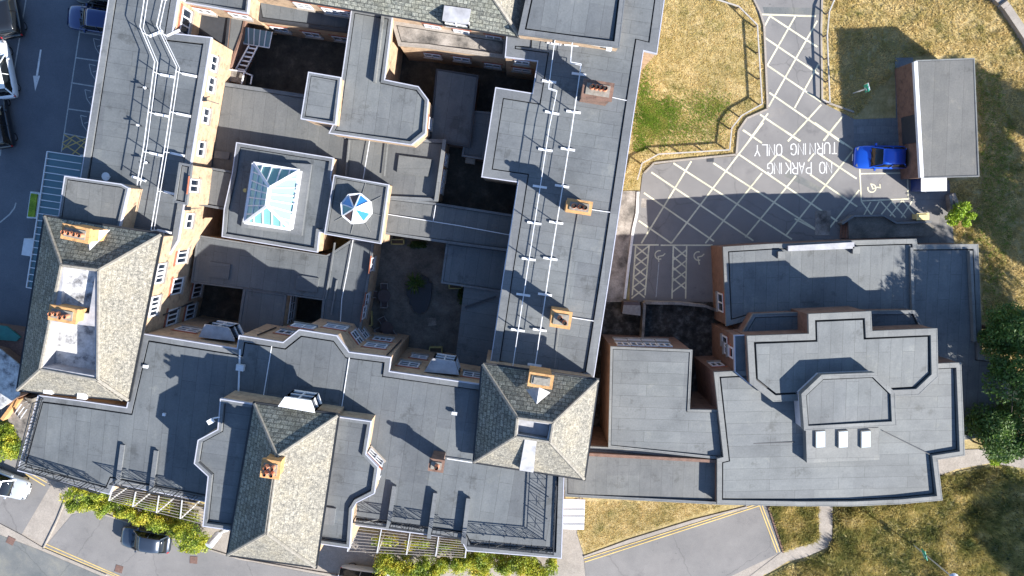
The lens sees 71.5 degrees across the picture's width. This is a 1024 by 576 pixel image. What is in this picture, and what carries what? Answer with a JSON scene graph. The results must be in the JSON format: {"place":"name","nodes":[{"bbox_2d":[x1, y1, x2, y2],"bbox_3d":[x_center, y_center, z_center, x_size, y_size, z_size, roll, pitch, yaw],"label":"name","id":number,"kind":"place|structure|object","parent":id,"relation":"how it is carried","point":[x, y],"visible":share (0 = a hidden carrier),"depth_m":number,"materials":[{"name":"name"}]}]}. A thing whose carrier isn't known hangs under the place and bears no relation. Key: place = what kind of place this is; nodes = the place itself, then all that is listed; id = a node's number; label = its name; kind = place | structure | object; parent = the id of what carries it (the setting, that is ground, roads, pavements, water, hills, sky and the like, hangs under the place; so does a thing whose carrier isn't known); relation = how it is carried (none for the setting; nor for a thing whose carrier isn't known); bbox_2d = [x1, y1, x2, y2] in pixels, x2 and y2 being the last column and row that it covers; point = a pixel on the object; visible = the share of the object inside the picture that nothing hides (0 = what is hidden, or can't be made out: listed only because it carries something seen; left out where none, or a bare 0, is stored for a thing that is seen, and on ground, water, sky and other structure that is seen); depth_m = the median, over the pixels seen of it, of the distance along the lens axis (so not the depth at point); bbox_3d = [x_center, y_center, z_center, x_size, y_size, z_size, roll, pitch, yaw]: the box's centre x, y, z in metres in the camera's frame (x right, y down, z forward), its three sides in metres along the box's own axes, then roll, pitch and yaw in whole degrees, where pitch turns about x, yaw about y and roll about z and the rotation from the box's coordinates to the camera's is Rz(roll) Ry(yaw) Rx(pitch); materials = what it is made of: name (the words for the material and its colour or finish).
{"place":"outdoors","nodes":[
{"label":"outdoors","id":0,"kind":"place"},
{"bbox_2d":[0,405,47,483],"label":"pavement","id":1,"kind":"structure","parent":0,"point":[8,465],"depth_m":56.75,"materials":[{"name":"concrete"}]},
{"bbox_2d":[0,419,24,461],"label":"hedge","id":2,"kind":"object","parent":1,"relation":"on","point":[10,446],"visible":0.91,"depth_m":55.37,"materials":[{"name":"green plant"}]},
{"bbox_2d":[0,475,50,533],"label":"front road","id":3,"kind":"structure","parent":0,"point":[16,515],"depth_m":57.11,"materials":[{"name":"grey asphalt"}]},
{"bbox_2d":[0,469,31,499],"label":"parked car","id":4,"kind":"object","parent":3,"relation":"on","point":[13,485],"visible":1,"depth_m":56.04,"materials":[{"name":"silver metal"}]},
{"bbox_2d":[0,535,98,575],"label":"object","id":5,"kind":"structure","parent":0,"point":[18,559],"depth_m":57.61,"materials":[{"name":"concrete"}]},
{"bbox_2d":[0,0,106,394],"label":"road","id":6,"kind":"structure","parent":0,"point":[38,115],"depth_m":53.92,"materials":[{"name":"grey asphalt"}]},
{"bbox_2d":[0,99,17,149],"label":"parked car","id":7,"kind":"object","parent":6,"relation":"on","point":[8,137],"visible":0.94,"depth_m":53.09,"materials":[{"name":"black metal"}]},
{"bbox_2d":[0,40,20,99],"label":"parked car","id":8,"kind":"object","parent":6,"relation":"on","point":[10,87],"visible":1,"depth_m":52.65,"materials":[{"name":"white metal"}]},
{"bbox_2d":[0,323,25,356],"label":"shed lean to","id":9,"kind":"object","parent":6,"relation":"on","point":[11,337],"visible":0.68,"depth_m":54.11,"materials":[{"name":"metal"}]},
{"bbox_2d":[0,0,26,39],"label":"parked car","id":10,"kind":"object","parent":6,"relation":"on","point":[13,25],"visible":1,"depth_m":52.06,"materials":[{"name":"black metal"}]},
{"bbox_2d":[0,345,30,408],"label":"mottled shed","id":11,"kind":"structure","parent":6,"relation":"on","point":[10,359],"depth_m":53.45,"materials":[{"name":"white brick"}]},
{"bbox_2d":[26,151,82,288],"bbox_3d":[-33.284,-4.896,53.230,2.667,3.100,10.355,13,96,-1],"label":"glass canopy","id":12,"kind":"object","parent":6,"relation":"on","point":[58,166],"visible":0.58,"depth_m":51.50,"materials":[{"name":"teal glass"}]},
{"bbox_2d":[67,3,106,33],"bbox_3d":[-30.743,-19.768,52.401,4.320,1.542,2.100,8,96,-1],"label":"parked car","id":13,"kind":"object","parent":6,"relation":"on","point":[85,18],"visible":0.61,"depth_m":52.09,"materials":[{"name":"blue metal"}]},
{"bbox_2d":[45,511,322,575],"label":"front road","id":14,"kind":"structure","parent":0,"point":[89,536],"depth_m":57.55,"materials":[{"name":"grey asphalt"}]},
{"bbox_2d":[120,524,172,553],"bbox_3d":[-29.236,20.090,56.587,4.020,1.542,2.050,10,96,-1],"label":"parked car","id":15,"kind":"object","parent":14,"relation":"on","point":[136,538],"visible":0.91,"depth_m":56.29,"materials":[{"name":"grey metal"}]},
{"bbox_2d":[199,285,321,321],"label":"court paving","id":16,"kind":"structure","parent":0,"point":[221,302],"depth_m":55.42,"materials":[{"name":"grey stone"}]},
{"bbox_2d":[222,142,336,252],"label":"lantern block","id":17,"kind":"structure","parent":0,"point":[278,197],"depth_m":49.61,"materials":[{"name":"grey concrete"}]},
{"bbox_2d":[246,34,345,93],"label":"court paving","id":18,"kind":"structure","parent":0,"point":[286,63],"depth_m":53.49,"materials":[{"name":"grey stone"}]},
{"bbox_2d":[198,15,229,46],"bbox_3d":[-21.254,-18.392,51.653,2.656,3.417,2.245,8,96,-1],"label":"court infill","id":19,"kind":"object","parent":18,"relation":"on","point":[216,29],"visible":0.38,"depth_m":50.07,"materials":[{"name":"grey concrete"}]},
{"bbox_2d":[184,0,276,34],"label":"wall","id":20,"kind":"structure","parent":18,"relation":"on","point":[246,10],"depth_m":48.02,"materials":[{"name":"yellow brick"}]},
{"bbox_2d":[227,18,256,75],"bbox_3d":[-19.907,-17.161,51.835,1.282,3.312,5.241,17,96,-2],"label":"brick link","id":21,"kind":"object","parent":18,"relation":"on","point":[236,45],"visible":0.36,"depth_m":50.29,"materials":[{"name":"brick"}]},
{"bbox_2d":[243,27,272,47],"bbox_3d":[-18.106,-17.822,50.632,2.196,0.567,1.117,9,96,-1],"label":"glass lean to","id":22,"kind":"object","parent":21,"relation":"attached to","point":[258,37],"visible":1,"depth_m":50.65,"materials":[{"name":"teal glass"}]},
{"bbox_2d":[259,3,349,42],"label":"terrace block","id":23,"kind":"structure","parent":18,"relation":"on","point":[281,20],"depth_m":49.55,"materials":[{"name":"grey concrete"}]},
{"bbox_2d":[0,477,781,575],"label":"front pavement","id":24,"kind":"structure","parent":0,"point":[42,521],"depth_m":57.44,"materials":[{"name":"concrete"}]},
{"bbox_2d":[0,394,37,435],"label":"entrance steps","id":25,"kind":"structure","parent":24,"relation":"on","point":[16,414],"depth_m":55.31,"materials":[{"name":"concrete"}]},
{"bbox_2d":[59,486,211,554],"bbox_3d":[-29.271,17.718,55.948,12.298,2.427,3.873,22,96,-2],"label":"hedge","id":26,"kind":"object","parent":24,"relation":"on","point":[190,542],"visible":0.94,"depth_m":55.69,"materials":[{"name":"green plant"}]},
{"bbox_2d":[338,563,391,575],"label":"parked car","id":27,"kind":"object","parent":24,"relation":"on","point":[351,569],"visible":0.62,"depth_m":56.54,"materials":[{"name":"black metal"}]},
{"bbox_2d":[347,529,466,557],"bbox_3d":[-7.936,19.252,55.560,9.020,3.510,2.136,6,96,-1],"label":"pergola","id":28,"kind":"object","parent":24,"relation":"on","point":[408,546],"visible":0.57,"depth_m":53.92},
{"bbox_2d":[371,533,558,575],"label":"hedge","id":29,"kind":"object","parent":24,"relation":"on","point":[478,563],"visible":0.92,"depth_m":55.95,"materials":[{"name":"green plant"}]},
{"bbox_2d":[584,506,746,557],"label":"kerb","id":30,"kind":"structure","parent":24,"relation":"on","point":[657,531],"depth_m":57.23,"materials":[{"name":"concrete"}]},
{"bbox_2d":[371,235,463,353],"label":"courtyard paving","id":31,"kind":"structure","parent":0,"point":[397,263],"depth_m":55.37,"materials":[{"name":"grey stone"}]},
{"bbox_2d":[406,275,431,313],"bbox_3d":[-7.181,0.464,55.200,1.993,0.300,3.034,0,96,0],"label":"planting bed","id":32,"kind":"object","parent":31,"relation":"on","point":[420,302],"visible":0.89,"depth_m":55.07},
{"bbox_2d":[441,243,506,291],"bbox_3d":[-2.646,-1.724,53.444,4.745,3.337,3.181,9,96,-1],"label":"court room","id":33,"kind":"object","parent":31,"relation":"on","point":[474,267],"visible":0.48,"depth_m":51.92,"materials":[{"name":"grey concrete"}]},
{"bbox_2d":[456,287,500,365],"bbox_3d":[-2.413,2.971,53.905,3.000,3.400,6.101,7,96,-1],"label":"court corridor","id":34,"kind":"object","parent":31,"relation":"on","point":[478,316],"visible":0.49,"depth_m":52.38,"materials":[{"name":"concrete"}]},
{"bbox_2d":[400,52,533,213],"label":"court paving","id":35,"kind":"structure","parent":0,"point":[467,185],"depth_m":54.24,"materials":[{"name":"grey stone"}]},
{"bbox_2d":[329,11,433,147],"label":"octagon ended block","id":36,"kind":"structure","parent":35,"relation":"on","point":[381,103],"depth_m":48.15,"materials":[{"name":"grey brick"}]},
{"bbox_2d":[386,199,512,250],"bbox_3d":[-4.594,-4.794,52.951,9.398,3.675,2.768,8,96,-1],"label":"cross link","id":37,"kind":"object","parent":35,"relation":"on","point":[446,223],"visible":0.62,"depth_m":51.30,"materials":[{"name":"grey concrete"}]},
{"bbox_2d":[393,21,505,71],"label":"stained terrace","id":38,"kind":"structure","parent":35,"relation":"on","point":[415,42],"depth_m":48.66,"materials":[{"name":"grey concrete"}]},
{"bbox_2d":[429,69,490,164],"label":"court shed","id":39,"kind":"structure","parent":35,"relation":"on","point":[460,121],"depth_m":50.91,"materials":[{"name":"grey brick"}]},
{"bbox_2d":[118,0,1023,575],"bbox_3d":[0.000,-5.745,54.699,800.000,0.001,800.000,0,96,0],"label":"ground","id":40,"kind":"structure","parent":0,"point":[880,102],"depth_m":53.70,"materials":[{"name":"beige plant"}]},
{"bbox_2d":[58,176,142,227],"bbox_3d":[-27.339,-4.785,50.420,4.182,8.712,5.619,12,96,-1],"label":"plant room","id":41,"kind":"object","parent":40,"relation":"on","point":[103,202],"visible":0.44,"depth_m":46.06,"materials":[{"name":"grey concrete"}]},
{"bbox_2d":[16,214,204,401],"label":"slate pavilion","id":42,"kind":"structure","parent":40,"relation":"on","point":[104,298],"depth_m":45.59,"materials":[{"name":"grey stone"}]},
{"bbox_2d":[108,487,204,523],"bbox_3d":[-26.579,15.917,55.209,7.436,3.510,1.873,15,96,-2],"label":"pergola","id":43,"kind":"object","parent":40,"relation":"on","point":[157,504],"visible":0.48,"depth_m":53.59,"materials":[{"name":"white wood"}]},
{"bbox_2d":[80,0,246,254],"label":"wing","id":44,"kind":"structure","parent":40,"relation":"on","point":[114,143],"depth_m":47.22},
{"bbox_2d":[132,0,174,184],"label":"guardrail","id":45,"kind":"object","parent":44,"relation":"on","point":[157,114],"visible":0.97,"depth_m":46.47,"materials":[{"name":"silver metal"}]},
{"bbox_2d":[151,0,196,233],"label":"guardrail","id":46,"kind":"object","parent":44,"relation":"on","point":[176,113],"visible":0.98,"depth_m":46.56,"materials":[{"name":"silver metal"}]},
{"bbox_2d":[177,3,194,34],"bbox_3d":[-21.937,-17.897,47.794,0.212,1.660,2.000,12,96,-1],"label":"window","id":47,"kind":"structure","parent":44,"relation":"in","point":[186,17],"depth_m":47.85,"materials":[{"name":"white paint"}]},
{"bbox_2d":[173,162,213,204],"bbox_3d":[-21.529,-7.077,48.995,1.035,5.067,2.667,11,96,-1],"label":"stair head","id":48,"kind":"object","parent":44,"relation":"on","point":[193,184],"visible":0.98,"depth_m":47.20},
{"bbox_2d":[199,167,231,209],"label":"link bridge","id":49,"kind":"structure","parent":40,"relation":"on","point":[220,181],"depth_m":50.04,"materials":[{"name":"grey concrete"}]},
{"bbox_2d":[191,235,381,332],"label":"hall","id":50,"kind":"structure","parent":40,"relation":"on","point":[274,283],"depth_m":51.65,"materials":[{"name":"grey brick"}]},
{"bbox_2d":[194,390,385,568],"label":"central gable block","id":51,"kind":"structure","parent":40,"relation":"on","point":[294,476],"depth_m":45.14,"materials":[{"name":"grey stone"}]},
{"bbox_2d":[17,315,563,558],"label":"front wing","id":52,"kind":"structure","parent":40,"relation":"on","point":[420,404],"depth_m":47.61,"materials":[{"name":"grey"}]},
{"bbox_2d":[15,399,108,494],"bbox_3d":[-29.134,10.465,46.980,5.746,1.100,4.677,18,96,-2],"label":"balcony railing","id":53,"kind":"object","parent":52,"relation":"on","point":[37,468],"visible":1,"depth_m":46.91,"materials":[{"name":"black metal"}]},
{"bbox_2d":[199,320,243,340],"bbox_3d":[-19.916,2.913,48.872,2.432,2.000,1.163,0,96,0],"label":"bay window","id":54,"kind":"structure","parent":52,"relation":"in","point":[217,329],"depth_m":47.91,"materials":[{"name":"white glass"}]},
{"bbox_2d":[424,353,460,374],"bbox_3d":[-4.769,5.221,49.114,2.383,2.000,1.138,0,96,0],"label":"bay window","id":55,"kind":"structure","parent":52,"relation":"in","point":[440,363],"depth_m":48.15,"materials":[{"name":"white glass"}]},
{"bbox_2d":[467,481,556,554],"bbox_3d":[-0.012,15.327,47.491,5.964,1.100,4.754,0,96,0],"label":"balcony railing","id":56,"kind":"object","parent":52,"relation":"on","point":[510,549],"visible":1,"depth_m":47.38,"materials":[{"name":"black metal"}]},
{"bbox_2d":[300,72,343,126],"bbox_3d":[-12.587,-12.892,50.423,2.351,7.012,3.129,10,96,-1],"label":"lift overrun","id":57,"kind":"object","parent":40,"relation":"on","point":[322,101],"visible":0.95,"depth_m":47.05,"materials":[{"name":"grey concrete"}]},
{"bbox_2d":[211,82,449,201],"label":"hall","id":58,"kind":"structure","parent":40,"relation":"on","point":[258,116],"depth_m":50.58,"materials":[{"name":"grey concrete"}]},
{"bbox_2d":[324,175,392,243],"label":"octagonal lantern block","id":59,"kind":"structure","parent":40,"relation":"on","point":[358,209],"depth_m":49.53,"materials":[{"name":"grey concrete"}]},
{"bbox_2d":[258,0,524,39],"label":"slate wing","id":60,"kind":"structure","parent":40,"relation":"on","point":[499,19],"depth_m":45.87,"materials":[{"name":"grey stone"}]},
{"bbox_2d":[472,350,599,480],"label":"slate pavilion","id":61,"kind":"structure","parent":40,"relation":"on","point":[523,411],"depth_m":46.05,"materials":[{"name":"grey stone"}]},
{"bbox_2d":[481,0,664,376],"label":"wing","id":62,"kind":"structure","parent":40,"relation":"on","point":[580,267],"depth_m":47.54,"materials":[{"name":"grey concrete"}]},
{"bbox_2d":[511,40,560,363],"bbox_3d":[1.623,-5.284,47.246,1.415,1.021,21.758,7,96,-1],"label":"guardrail","id":63,"kind":"object","parent":62,"relation":"on","point":[549,81],"visible":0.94,"depth_m":47.08,"materials":[{"name":"white metal"}]},
{"bbox_2d":[528,42,585,366],"bbox_3d":[3.072,-5.234,47.251,1.663,1.021,21.645,6,96,-1],"label":"guardrail","id":64,"kind":"object","parent":62,"relation":"on","point":[562,186],"visible":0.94,"depth_m":47.21,"materials":[{"name":"white metal"}]},
{"bbox_2d":[518,0,624,51],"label":"raised plant deck","id":65,"kind":"structure","parent":62,"relation":"on","point":[596,24],"depth_m":45.37,"materials":[{"name":"grey concrete"}]},
{"bbox_2d":[563,496,584,529],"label":"steps","id":66,"kind":"structure","parent":40,"relation":"on","point":[573,513],"depth_m":54.09,"materials":[{"name":"white paint"}]},
{"bbox_2d":[564,426,716,504],"bbox_3d":[9.506,13.292,53.933,11.644,5.500,3.856,3,96,0],"label":"annexe link corridor","id":67,"kind":"object","parent":40,"relation":"on","point":[619,474],"visible":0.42,"depth_m":51.62,"materials":[{"name":"grey brick"}]},
{"bbox_2d":[600,334,721,458],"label":"annexe west range","id":68,"kind":"structure","parent":40,"relation":"on","point":[650,401],"depth_m":50.81,"materials":[{"name":"grey brick"}]},
{"bbox_2d":[639,300,715,336],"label":"retaining wall","id":69,"kind":"structure","parent":40,"relation":"on","point":[643,312],"depth_m":54.59,"materials":[{"name":"concrete"}]},
{"bbox_2d":[643,0,767,173],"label":"kerb","id":70,"kind":"structure","parent":40,"relation":"on","point":[766,79],"depth_m":53.80,"materials":[{"name":"concrete"}]},
{"bbox_2d":[712,306,937,401],"bbox_3d":[22.494,4.417,52.431,14.155,6.634,6.360,0,96,0],"label":"annexe upper storey","id":71,"kind":"object","parent":40,"relation":"on","point":[786,365],"visible":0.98,"depth_m":49.27,"materials":[{"name":"grey concrete"}]},
{"bbox_2d":[730,308,922,331],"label":"annexe bay range","id":72,"kind":"structure","parent":40,"relation":"on","point":[770,321],"depth_m":51.00,"materials":[{"name":"grey brick"}]},
{"bbox_2d":[711,238,1007,439],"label":"annexe north range","id":73,"kind":"structure","parent":40,"relation":"on","point":[935,285],"depth_m":51.93,"materials":[{"name":"grey concrete"}]},
{"bbox_2d":[824,0,1023,367],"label":"dry grass","id":74,"kind":"structure","parent":40,"relation":"on","point":[1018,193],"depth_m":53.52,"materials":[{"name":"plant"}]},
{"bbox_2d":[895,58,978,178],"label":"garage","id":75,"kind":"structure","parent":40,"relation":"on","point":[937,118],"depth_m":51.23,"materials":[{"name":"grey brick"}]},
{"bbox_2d":[901,114,915,144],"bbox_3d":[29.311,-11.678,52.428,0.060,2.000,2.000,-6,96,1],"label":"garage door","id":76,"kind":"structure","parent":75,"relation":"in","point":[908,122],"depth_m":52.48,"materials":[{"name":"grey metal"}]},
{"bbox_2d":[944,201,977,227],"bbox_3d":[33.746,-5.481,53.726,2.226,2.016,1.903,-43,94,4],"label":"shrub","id":77,"kind":"object","parent":40,"relation":"on","point":[961,211],"visible":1,"depth_m":53.22,"materials":[{"name":"green plant"}]},
{"bbox_2d":[962,69,1017,317],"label":"green grass","id":78,"kind":"structure","parent":40,"relation":"on","point":[998,181],"depth_m":54.36,"materials":[{"name":"green plant"}]},
{"bbox_2d":[964,399,1023,462],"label":"broadleaf tree","id":79,"kind":"object","parent":40,"relation":"on","point":[999,425],"visible":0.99,"depth_m":50.69,"materials":[{"name":"green plant"}]},
{"bbox_2d":[977,302,1023,363],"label":"broadleaf tree","id":80,"kind":"object","parent":40,"relation":"on","point":[1004,331],"visible":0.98,"depth_m":49.99,"materials":[{"name":"green plant"}]},
{"bbox_2d":[981,354,1023,411],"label":"broadleaf tree","id":81,"kind":"object","parent":40,"relation":"on","point":[1010,374],"visible":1,"depth_m":49.57,"materials":[{"name":"green plant"}]},
{"bbox_2d":[989,0,1023,46],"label":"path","id":82,"kind":"structure","parent":40,"relation":"on","point":[1010,15],"depth_m":52.74,"materials":[{"name":"concrete"}]},
{"bbox_2d":[606,191,639,301],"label":"side path","id":83,"kind":"structure","parent":0,"point":[617,279],"depth_m":54.92,"materials":[{"name":"concrete"}]},
{"bbox_2d":[593,302,720,426],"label":"service yard","id":84,"kind":"structure","parent":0,"point":[689,327],"depth_m":55.55,"materials":[{"name":"grey concrete"}]},
{"bbox_2d":[577,498,744,554],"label":"dry grass","id":85,"kind":"structure","parent":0,"point":[630,517],"depth_m":57.16,"materials":[{"name":"plant"}]},
{"bbox_2d":[584,506,780,575],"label":"front road","id":86,"kind":"structure","parent":0,"point":[732,545],"depth_m":57.49,"materials":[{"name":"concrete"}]},
{"bbox_2d":[584,505,779,561],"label":"double yellow lines","id":87,"kind":"object","parent":86,"relation":"on","point":[689,528],"visible":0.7,"depth_m":57.31,"materials":[{"name":"yellow paint"}]},
{"bbox_2d":[623,0,765,191],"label":"grass lawn","id":88,"kind":"structure","parent":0,"point":[749,84],"depth_m":53.55,"materials":[{"name":"beige plant"}]},
{"bbox_2d":[637,0,762,179],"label":"fence","id":89,"kind":"object","parent":88,"relation":"on","point":[755,26],"visible":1,"depth_m":53.20,"materials":[{"name":"metal"}]},
{"bbox_2d":[629,0,953,301],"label":"turning area","id":90,"kind":"object","parent":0,"point":[667,225],"visible":0.74,"depth_m":54.48,"materials":[{"name":"asphalt"}]},
{"bbox_2d":[631,244,712,298],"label":"bay lines","id":91,"kind":"object","parent":90,"relation":"on","point":[673,268],"visible":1,"depth_m":55.07,"materials":[{"name":"white paint"}]},
{"bbox_2d":[638,14,859,243],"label":"road markings","id":92,"kind":"object","parent":90,"relation":"on","point":[797,139],"visible":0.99,"depth_m":54.34,"materials":[{"name":"white paint"}]},
{"bbox_2d":[754,142,836,173],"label":"painted words","id":93,"kind":"object","parent":90,"relation":"on","point":[798,154],"visible":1,"depth_m":54.19,"materials":[{"name":"white paint"}]},
{"bbox_2d":[815,211,830,234],"bbox_3d":[23.931,-5.008,54.721,1.150,0.030,1.900,0,96,0],"label":"tarmac patch","id":94,"kind":"object","parent":90,"relation":"on","point":[822,222],"visible":1,"depth_m":54.71,"materials":[{"name":"grey asphalt"}]},
{"bbox_2d":[852,143,906,170],"bbox_3d":[27.797,-9.832,53.444,4.070,1.542,2.050,0,96,0],"label":"parked car","id":95,"kind":"object","parent":90,"relation":"on","point":[874,157],"visible":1,"depth_m":53.18,"materials":[{"name":"blue paint"}]},
{"bbox_2d":[837,215,933,238],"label":"entrance ramp","id":96,"kind":"structure","parent":90,"relation":"on","point":[864,226],"depth_m":54.27,"materials":[{"name":"concrete"}]},
{"bbox_2d":[859,169,914,217],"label":"blue badge bay lines","id":97,"kind":"object","parent":90,"relation":"on","point":[878,200],"visible":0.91,"depth_m":54.56,"materials":[{"name":"paint"}]},
{"bbox_2d":[911,178,946,191],"bbox_3d":[31.442,-7.808,53.718,1.967,1.520,1.066,0,96,0],"label":"storage box","id":98,"kind":"object","parent":90,"relation":"on","point":[930,184],"visible":0.82,"depth_m":52.98,"materials":[{"name":"white paint"}]},
{"bbox_2d":[751,506,832,575],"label":"garden path","id":99,"kind":"structure","parent":0,"point":[825,529],"depth_m":57.46,"materials":[{"name":"concrete"}]},
{"bbox_2d":[768,506,821,553],"bbox_3d":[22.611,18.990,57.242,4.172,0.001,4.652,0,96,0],"label":"rough grass","id":100,"kind":"structure","parent":0,"point":[792,527],"depth_m":57.24,"materials":[{"name":"green plant"}]},
{"bbox_2d":[694,356,964,505],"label":"annexe south range","id":101,"kind":"structure","parent":0,"point":[774,454],"depth_m":50.83,"materials":[{"name":"grey brick"}]},
{"bbox_2d":[794,370,896,430],"bbox_3d":[23.116,7.705,49.469,6.650,1.612,4.062,0,96,0],"label":"annexe top lantern","id":102,"kind":"object","parent":101,"relation":"on","point":[845,399],"visible":0.98,"depth_m":48.80,"materials":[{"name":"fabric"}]},
{"bbox_2d":[853,58,912,146],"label":"terrace paving","id":103,"kind":"structure","parent":0,"point":[881,131],"depth_m":54.00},
{"bbox_2d":[767,465,1023,575],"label":"rough ground","id":104,"kind":"structure","parent":0,"point":[789,566],"depth_m":57.35,"materials":[{"name":"green plant"}]},
{"bbox_2d":[938,449,1023,474],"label":"annexe path","id":105,"kind":"structure","parent":0,"point":[972,457],"depth_m":56.71,"materials":[{"name":"concrete"}]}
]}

